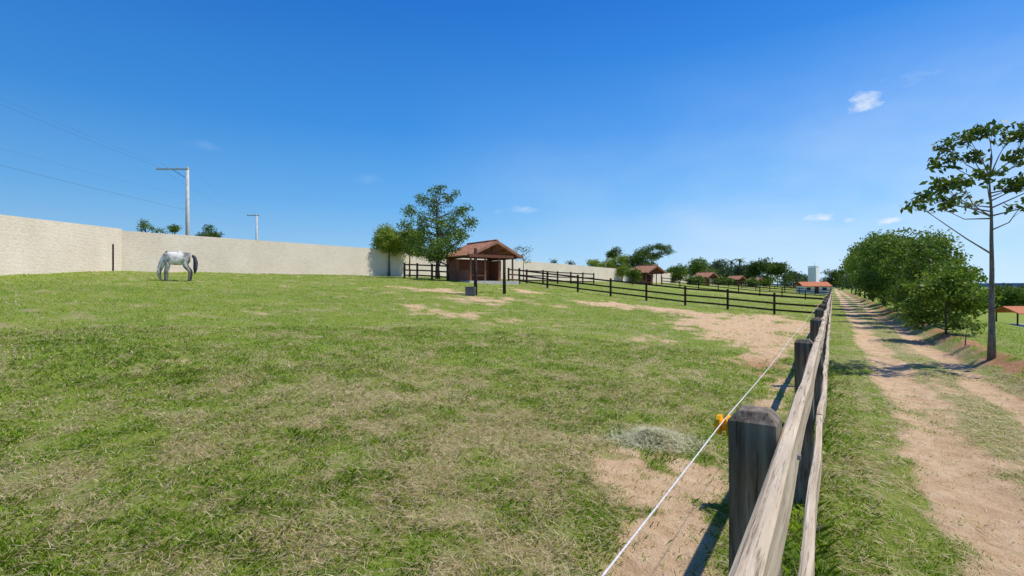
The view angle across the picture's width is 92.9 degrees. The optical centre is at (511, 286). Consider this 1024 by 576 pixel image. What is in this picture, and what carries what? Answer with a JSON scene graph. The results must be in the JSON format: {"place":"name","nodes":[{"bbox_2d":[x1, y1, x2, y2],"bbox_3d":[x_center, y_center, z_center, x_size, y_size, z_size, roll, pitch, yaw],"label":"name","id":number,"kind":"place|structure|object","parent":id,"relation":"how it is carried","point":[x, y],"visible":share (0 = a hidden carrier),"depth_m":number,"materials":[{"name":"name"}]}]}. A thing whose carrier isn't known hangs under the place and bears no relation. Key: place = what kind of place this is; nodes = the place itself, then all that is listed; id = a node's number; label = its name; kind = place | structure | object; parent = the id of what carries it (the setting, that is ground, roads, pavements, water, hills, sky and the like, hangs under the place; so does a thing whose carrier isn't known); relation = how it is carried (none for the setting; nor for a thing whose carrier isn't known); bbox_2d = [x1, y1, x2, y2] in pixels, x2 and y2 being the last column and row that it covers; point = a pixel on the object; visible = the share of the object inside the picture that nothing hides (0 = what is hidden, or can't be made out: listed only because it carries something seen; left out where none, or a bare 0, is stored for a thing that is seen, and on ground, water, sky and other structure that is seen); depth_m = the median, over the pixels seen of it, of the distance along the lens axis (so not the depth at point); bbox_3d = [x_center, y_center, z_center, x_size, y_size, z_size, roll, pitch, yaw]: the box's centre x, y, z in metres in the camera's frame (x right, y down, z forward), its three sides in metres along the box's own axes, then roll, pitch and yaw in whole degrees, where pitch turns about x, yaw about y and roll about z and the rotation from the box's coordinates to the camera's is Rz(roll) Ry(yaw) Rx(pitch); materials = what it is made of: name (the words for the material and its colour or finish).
{"place":"outdoors","nodes":[
{"label":"outdoors","id":0,"kind":"place"},
{"bbox_2d":[0,271,1023,575],"bbox_3d":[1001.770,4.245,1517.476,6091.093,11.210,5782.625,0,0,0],"label":"ground","id":1,"kind":"structure","parent":0,"point":[996,501],"depth_m":6.42,"materials":[{"name":"brown soil"}]},
{"bbox_2d":[0,215,121,274],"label":"boundary wall","id":2,"kind":"structure","parent":1,"relation":"on","point":[33,246],"depth_m":27.14,"materials":[{"name":"paint"}]},
{"bbox_2d":[112,244,113,270],"bbox_3d":[-26.852,-1.933,32.600,0.200,1.950,0.200,0,0,0],"label":"wooden post","id":3,"kind":"object","parent":1,"relation":"on","point":[112,257],"visible":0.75,"depth_m":32.61,"materials":[{"name":"brown wood"}]},
{"bbox_2d":[136,218,157,231],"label":"tree","id":4,"kind":"object","parent":1,"relation":"on","point":[143,225],"visible":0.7,"depth_m":59.79,"materials":[{"name":"green plant"}]},
{"bbox_2d":[149,227,167,233],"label":"tree","id":5,"kind":"object","parent":1,"relation":"on","point":[160,230],"visible":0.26,"depth_m":61.58,"materials":[{"name":"green plant"}]},
{"bbox_2d":[156,167,189,234],"bbox_3d":[-31.295,-5.957,44.980,2.950,10.232,0.420,0,0,0],"label":"utility pole","id":6,"kind":"object","parent":1,"relation":"on","point":[187,224],"visible":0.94,"depth_m":44.88,"materials":[{"name":"concrete"}]},
{"bbox_2d":[1,165,184,209],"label":"power cable","id":7,"kind":"object","parent":6,"relation":"attached to","point":[91,187],"visible":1,"depth_m":33.59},
{"bbox_2d":[166,224,181,233],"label":"tree","id":8,"kind":"object","parent":1,"relation":"on","point":[174,229],"visible":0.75,"depth_m":60.78,"materials":[{"name":"green plant"}]},
{"bbox_2d":[157,251,197,280],"bbox_3d":[-18.311,-1.134,26.647,1.868,1.658,0.776,0,0,-34],"label":"horse","id":9,"kind":"object","parent":1,"relation":"on","point":[167,259],"visible":1,"depth_m":26.38},
{"bbox_2d":[194,224,224,237],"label":"tree","id":10,"kind":"object","parent":1,"relation":"on","point":[208,232],"visible":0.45,"depth_m":59.59,"materials":[{"name":"green plant"}]},
{"bbox_2d":[247,214,259,239],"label":"utility pole","id":11,"kind":"object","parent":1,"relation":"on","point":[256,215],"visible":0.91,"depth_m":74.88,"materials":[{"name":"concrete"}]},
{"bbox_2d":[370,222,403,275],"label":"bushy tree","id":12,"kind":"object","parent":1,"relation":"on","point":[385,239],"visible":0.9,"depth_m":52.94,"materials":[{"name":"green plant"}]},
{"bbox_2d":[389,228,424,276],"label":"bushy tree","id":13,"kind":"object","parent":1,"relation":"on","point":[400,241],"visible":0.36,"depth_m":53.56,"materials":[{"name":"green plant"}]},
{"bbox_2d":[403,263,448,280],"bbox_3d":[-6.905,-1.033,37.872,4.999,1.786,0.569,0,0,37],"label":"paddock fence","id":14,"kind":"object","parent":1,"relation":"on","point":[417,270],"visible":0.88,"depth_m":37.58,"materials":[{"name":"brown wood"}]},
{"bbox_2d":[122,231,744,284],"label":"boundary wall","id":15,"kind":"structure","parent":1,"relation":"on","point":[143,251],"depth_m":43.88,"materials":[{"name":"paint"}]},
{"bbox_2d":[394,183,480,278],"bbox_3d":[-6.429,-4.797,40.626,7.900,8.573,10.647,0,0,0],"label":"shade tree","id":16,"kind":"object","parent":1,"relation":"on","point":[434,250],"visible":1,"depth_m":41.27,"materials":[{"name":"green plant"}]},
{"bbox_2d":[465,287,474,295],"bbox_3d":[-2.290,0.241,26.780,0.530,0.500,0.420,0,0,0],"label":"feed trough","id":17,"kind":"object","parent":1,"relation":"on","point":[469,291],"visible":1,"depth_m":26.57,"materials":[{"name":"grey metal"}]},
{"bbox_2d":[444,239,523,284],"bbox_3d":[-2.404,-1.629,38.600,5.084,3.970,4.380,0,0,-37],"label":"horse shelter","id":18,"kind":"object","parent":1,"relation":"on","point":[488,270],"visible":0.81,"depth_m":38.13,"materials":[{"name":"wood"}]},
{"bbox_2d":[468,248,513,294],"bbox_3d":[-1.206,-0.745,28.300,0.233,2.820,4.014,0,0,37],"label":"timber frame","id":19,"kind":"object","parent":1,"relation":"on","point":[475,255],"visible":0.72,"depth_m":27.85,"materials":[{"name":"brown wood"}]},
{"bbox_2d":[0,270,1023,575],"bbox_3d":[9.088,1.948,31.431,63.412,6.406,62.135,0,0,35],"label":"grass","id":20,"kind":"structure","parent":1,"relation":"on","point":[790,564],"depth_m":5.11,"materials":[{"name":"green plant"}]},
{"bbox_2d":[513,244,533,279],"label":"sapling","id":21,"kind":"object","parent":1,"relation":"on","point":[520,247],"visible":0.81,"depth_m":46.81,"materials":[{"name":"green plant"}]},
{"bbox_2d":[508,268,593,283],"bbox_3d":[4.501,-0.778,48.026,0.120,1.615,17.536,0,0,33],"label":"paddock fence","id":22,"kind":"object","parent":1,"relation":"on","point":[543,276],"visible":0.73,"depth_m":45.81,"materials":[{"name":"brown wood"}]},
{"bbox_2d":[565,260,577,264],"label":"tree","id":23,"kind":"object","parent":1,"relation":"on","point":[570,262],"visible":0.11,"depth_m":104.53,"materials":[{"name":"green plant"}]},
{"bbox_2d":[585,258,604,267],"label":"tree","id":24,"kind":"object","parent":1,"relation":"on","point":[593,262],"visible":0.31,"depth_m":111.05,"materials":[{"name":"green plant"}]},
{"bbox_2d":[600,258,617,267],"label":"tree","id":25,"kind":"object","parent":1,"relation":"on","point":[608,263],"visible":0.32,"depth_m":113.00,"materials":[{"name":"green plant"}]},
{"bbox_2d":[605,247,624,258],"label":"tree","id":26,"kind":"object","parent":1,"relation":"on","point":[612,253],"visible":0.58,"depth_m":127.33,"materials":[{"name":"green plant"}]},
{"bbox_2d":[609,254,631,280],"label":"tree","id":27,"kind":"object","parent":1,"relation":"on","point":[620,260],"visible":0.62,"depth_m":111.67,"materials":[{"name":"green plant"}]},
{"bbox_2d":[623,266,643,284],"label":"tree","id":28,"kind":"object","parent":1,"relation":"on","point":[635,274],"visible":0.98,"depth_m":63.79,"materials":[{"name":"green plant"}]},
{"bbox_2d":[624,247,657,267],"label":"tree","id":29,"kind":"object","parent":1,"relation":"on","point":[639,258],"visible":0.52,"depth_m":91.32,"materials":[{"name":"green plant"}]},
{"bbox_2d":[628,264,666,284],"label":"horse shelter","id":30,"kind":"object","parent":1,"relation":"on","point":[648,271],"visible":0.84,"depth_m":70.69,"materials":[{"name":"brown tile"}]},
{"bbox_2d":[580,422,724,457],"bbox_3d":[1.621,1.721,5.633,1.684,0.236,1.231,0,0,0],"label":"hay pile","id":31,"kind":"object","parent":1,"relation":"on","point":[650,434],"visible":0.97,"depth_m":5.52,"materials":[{"name":"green plant"}]},
{"bbox_2d":[635,243,676,260],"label":"umbrella tree","id":32,"kind":"object","parent":1,"relation":"on","point":[661,247],"visible":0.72,"depth_m":116.38,"materials":[{"name":"green plant"}]},
{"bbox_2d":[518,268,825,313],"bbox_3d":[9.334,0.307,33.802,21.080,3.638,0.152,0,0,33],"label":"paddock fence","id":33,"kind":"object","parent":1,"relation":"on","point":[646,291],"visible":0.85,"depth_m":32.67,"materials":[{"name":"brown wood"}]},
{"bbox_2d":[665,265,688,281],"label":"tree","id":34,"kind":"object","parent":1,"relation":"on","point":[677,272],"visible":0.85,"depth_m":149.15,"materials":[{"name":"green plant"}]},
{"bbox_2d":[678,262,707,273],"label":"tree","id":35,"kind":"object","parent":1,"relation":"on","point":[685,265],"visible":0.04,"depth_m":189.44,"materials":[{"name":"green plant"}]},
{"bbox_2d":[684,273,706,285],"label":"tree","id":36,"kind":"object","parent":1,"relation":"on","point":[700,279],"visible":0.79,"depth_m":95.53,"materials":[{"name":"green plant"}]},
{"bbox_2d":[686,256,719,278],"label":"tree","id":37,"kind":"object","parent":1,"relation":"on","point":[697,265],"visible":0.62,"depth_m":168.08,"materials":[{"name":"green plant"}]},
{"bbox_2d":[692,272,719,285],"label":"horse shelter","id":38,"kind":"object","parent":1,"relation":"on","point":[708,275],"visible":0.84,"depth_m":103.54,"materials":[{"name":"tile"}]},
{"bbox_2d":[707,258,734,281],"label":"tree","id":39,"kind":"object","parent":1,"relation":"on","point":[718,265],"visible":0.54,"depth_m":198.64,"materials":[{"name":"green plant"}]},
{"bbox_2d":[710,276,737,284],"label":"tree","id":40,"kind":"object","parent":1,"relation":"on","point":[722,278],"visible":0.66,"depth_m":135.07,"materials":[{"name":"green plant"}]},
{"bbox_2d":[723,259,735,275],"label":"palm tree","id":41,"kind":"object","parent":1,"relation":"on","point":[732,262],"visible":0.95,"depth_m":179.86,"materials":[{"name":"green plant"}]},
{"bbox_2d":[727,275,746,285],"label":"horse shelter","id":42,"kind":"object","parent":1,"relation":"on","point":[739,277],"visible":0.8,"depth_m":136.36,"materials":[{"name":"tile"}]},
{"bbox_2d":[729,263,750,282],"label":"tree","id":43,"kind":"object","parent":1,"relation":"on","point":[737,269],"visible":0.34,"depth_m":208.72,"materials":[{"name":"green plant"}]},
{"bbox_2d":[734,258,745,284],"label":"palm tree","id":44,"kind":"object","parent":1,"relation":"on","point":[740,260],"visible":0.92,"depth_m":184.84,"materials":[{"name":"green plant"}]},
{"bbox_2d":[662,278,829,299],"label":"paddock fence","id":45,"kind":"object","parent":1,"relation":"on","point":[759,287],"visible":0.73,"depth_m":66.73,"materials":[{"name":"brown wood"}]},
{"bbox_2d":[745,277,761,286],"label":"tree","id":46,"kind":"object","parent":1,"relation":"on","point":[752,280],"visible":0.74,"depth_m":149.04,"materials":[{"name":"green plant"}]},
{"bbox_2d":[741,257,780,281],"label":"tree","id":47,"kind":"object","parent":1,"relation":"on","point":[756,268],"visible":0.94,"depth_m":178.50,"materials":[{"name":"green plant"}]},
{"bbox_2d":[758,274,781,286],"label":"tree","id":48,"kind":"object","parent":1,"relation":"on","point":[767,280],"visible":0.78,"depth_m":173.81,"materials":[{"name":"green plant"}]},
{"bbox_2d":[716,281,829,294],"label":"paddock fence","id":49,"kind":"object","parent":1,"relation":"on","point":[799,288],"visible":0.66,"depth_m":100.20,"materials":[{"name":"brown wood"}]},
{"bbox_2d":[714,288,832,575],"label":"rail fence","id":50,"kind":"object","parent":1,"relation":"on","point":[773,466],"visible":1,"depth_m":1.47,"materials":[{"name":"brown wood"}]},
{"bbox_2d":[601,298,823,575],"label":"electric rope","id":51,"kind":"object","parent":50,"relation":"attached to","point":[635,534],"visible":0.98,"depth_m":1.02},
{"bbox_2d":[765,261,795,286],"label":"tree","id":52,"kind":"object","parent":1,"relation":"on","point":[781,270],"visible":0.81,"depth_m":188.58,"materials":[{"name":"green plant"}]},
{"bbox_2d":[743,281,830,289],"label":"paddock fence","id":53,"kind":"object","parent":1,"relation":"on","point":[768,284],"visible":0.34,"depth_m":134.97,"materials":[{"name":"brown wood"}]},
{"bbox_2d":[778,270,805,287],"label":"tree","id":54,"kind":"object","parent":1,"relation":"on","point":[797,278],"visible":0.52,"depth_m":227.76,"materials":[{"name":"green plant"}]},
{"bbox_2d":[798,273,807,281],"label":"tree","id":55,"kind":"object","parent":1,"relation":"on","point":[806,277],"visible":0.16,"depth_m":237.58,"materials":[{"name":"green plant"}]},
{"bbox_2d":[795,282,831,293],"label":"white house","id":56,"kind":"structure","parent":1,"relation":"on","point":[820,286],"depth_m":116.22,"materials":[{"name":"paint"}]},
{"bbox_2d":[819,269,846,289],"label":"tree","id":57,"kind":"object","parent":1,"relation":"on","point":[834,280],"visible":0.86,"depth_m":238.79,"materials":[{"name":"green plant"}]},
{"bbox_2d":[830,275,856,289],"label":"tree","id":58,"kind":"object","parent":1,"relation":"on","point":[846,287],"visible":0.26,"depth_m":258.43,"materials":[{"name":"green plant"}]},
{"bbox_2d":[834,263,853,292],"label":"roadside tree","id":59,"kind":"object","parent":1,"relation":"on","point":[840,272],"visible":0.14,"depth_m":113.02,"materials":[{"name":"green plant"}]},
{"bbox_2d":[843,250,856,294],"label":"roadside tree","id":60,"kind":"object","parent":1,"relation":"on","point":[848,255],"visible":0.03,"depth_m":92.44,"materials":[{"name":"green plant"}]},
{"bbox_2d":[841,251,860,296],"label":"roadside tree","id":61,"kind":"object","parent":1,"relation":"on","point":[851,273],"visible":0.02,"depth_m":78.07,"materials":[{"name":"green plant"}]},
{"bbox_2d":[844,242,865,297],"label":"roadside tree","id":62,"kind":"object","parent":1,"relation":"on","point":[851,249],"visible":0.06,"depth_m":66.73,"materials":[{"name":"green plant"}]},
{"bbox_2d":[842,250,871,299],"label":"roadside tree","id":63,"kind":"object","parent":1,"relation":"on","point":[851,267],"visible":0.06,"depth_m":58.76,"materials":[{"name":"green plant"}]},
{"bbox_2d":[839,234,876,301],"bbox_3d":[37.733,-1.913,51.053,5.170,7.243,5.439,0,0,0],"label":"roadside tree","id":64,"kind":"object","parent":1,"relation":"on","point":[855,260],"visible":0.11,"depth_m":51.92,"materials":[{"name":"green plant"}]},
{"bbox_2d":[851,258,882,303],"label":"roadside tree","id":65,"kind":"object","parent":1,"relation":"on","point":[862,276],"visible":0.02,"depth_m":46.53,"materials":[{"name":"green plant"}]},
{"bbox_2d":[848,229,893,305],"bbox_3d":[29.960,-1.501,39.803,4.079,6.403,4.670,0,0,38],"label":"roadside tree","id":66,"kind":"object","parent":1,"relation":"on","point":[865,252],"visible":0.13,"depth_m":39.92,"materials":[{"name":"green plant"}]},
{"bbox_2d":[848,231,910,311],"bbox_3d":[24.230,-0.840,31.228,4.027,5.385,3.833,0,0,0],"label":"roadside tree","id":67,"kind":"object","parent":1,"relation":"on","point":[879,283],"visible":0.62,"depth_m":31.36,"materials":[{"name":"green plant"}]},
{"bbox_2d":[859,250,904,292],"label":"roadside tree","id":68,"kind":"object","parent":1,"relation":"on","point":[879,266],"visible":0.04,"depth_m":35.65,"materials":[{"name":"green plant"}]},
{"bbox_2d":[870,274,907,307],"bbox_3d":[25.767,0.341,31.988,3.436,2.787,3.579,0,0,0],"label":"bush","id":69,"kind":"object","parent":1,"relation":"on","point":[883,303],"visible":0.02,"depth_m":32.31,"materials":[{"name":"green plant"}]},
{"bbox_2d":[882,283,936,310],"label":"tree","id":70,"kind":"object","parent":1,"relation":"on","point":[898,299],"visible":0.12,"depth_m":25.94,"materials":[{"name":"green plant"}]},
{"bbox_2d":[872,242,952,312],"bbox_3d":[23.202,-0.508,27.837,3.578,4.516,3.664,0,0,0],"label":"roadside tree","id":71,"kind":"object","parent":1,"relation":"on","point":[893,267],"visible":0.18,"depth_m":28.43,"materials":[{"name":"green plant"}]},
{"bbox_2d":[878,225,973,271],"bbox_3d":[20.892,-0.696,24.558,3.665,4.851,3.594,0,0,26],"label":"roadside tree","id":72,"kind":"object","parent":1,"relation":"on","point":[945,241],"visible":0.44,"depth_m":24.55,"materials":[{"name":"green plant"}]},
{"bbox_2d":[906,293,961,322],"bbox_3d":[17.956,0.738,20.864,2.184,1.965,2.190,0,0,0],"label":"bush","id":73,"kind":"object","parent":1,"relation":"on","point":[935,307],"visible":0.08,"depth_m":20.49,"materials":[{"name":"green plant"}]},
{"bbox_2d":[892,233,986,317],"bbox_3d":[18.820,-0.360,21.756,3.259,4.160,3.426,0,0,0],"label":"roadside tree","id":74,"kind":"object","parent":1,"relation":"on","point":[919,248],"visible":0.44,"depth_m":21.83,"materials":[{"name":"green plant"}]},
{"bbox_2d":[890,270,1006,334],"bbox_3d":[14.484,0.575,16.276,2.266,2.306,2.883,0,0,0],"label":"shrub","id":75,"kind":"object","parent":1,"relation":"on","point":[953,295],"visible":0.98,"depth_m":16.18,"materials":[{"name":"green plant"}]},
{"bbox_2d":[908,258,1002,324],"bbox_3d":[17.483,0.309,19.306,2.834,2.924,2.450,0,0,0],"label":"roadside tree","id":76,"kind":"object","parent":1,"relation":"on","point":[968,271],"visible":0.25,"depth_m":18.99,"materials":[{"name":"green plant"}]},
{"bbox_2d":[900,118,1023,359],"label":"broadleaf tree","id":77,"kind":"object","parent":1,"relation":"on","point":[1015,184],"visible":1,"depth_m":11.21,"materials":[{"name":"green plant"}]},
{"bbox_2d":[956,316,986,345],"bbox_3d":[12.377,1.268,13.111,0.568,0.955,0.778,0,0,35],"label":"shrub","id":78,"kind":"object","parent":1,"relation":"on","point":[972,327],"visible":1,"depth_m":13.06,"materials":[{"name":"green plant"}]},
{"bbox_2d":[985,282,1016,296],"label":"tree","id":79,"kind":"object","parent":1,"relation":"on","point":[1007,285],"visible":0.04,"depth_m":199.37,"materials":[{"name":"green plant"}]},
{"bbox_2d":[983,284,1020,308],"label":"tree","id":80,"kind":"object","parent":1,"relation":"on","point":[998,290],"visible":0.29,"depth_m":134.29,"materials":[{"name":"green plant"}]},
{"bbox_2d":[987,306,1023,326],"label":"red roofed hut","id":81,"kind":"object","parent":1,"relation":"on","point":[1018,310],"visible":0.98,"depth_m":55.73,"materials":[{"name":"tile"}]},
{"bbox_2d":[995,286,1023,307],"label":"tree","id":82,"kind":"object","parent":1,"relation":"on","point":[1017,293],"visible":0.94,"depth_m":130.18,"materials":[{"name":"green plant"}]},
{"bbox_2d":[0,0,1023,283],"label":"sky","id":83,"kind":"structure","parent":0,"point":[794,132],"materials":[{"name":"blue"}]},
{"bbox_2d":[807,263,819,281],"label":"water tower","id":84,"kind":"structure","parent":0,"point":[813,273],"depth_m":198.92,"materials":[{"name":"white paint"}]},
{"bbox_2d":[770,283,1023,286],"bbox_3d":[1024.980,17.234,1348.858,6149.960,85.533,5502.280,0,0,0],"label":"hills","id":85,"kind":"structure","parent":0,"point":[979,283],"depth_m":2257.80,"materials":[{"name":"blue"}]}
]}

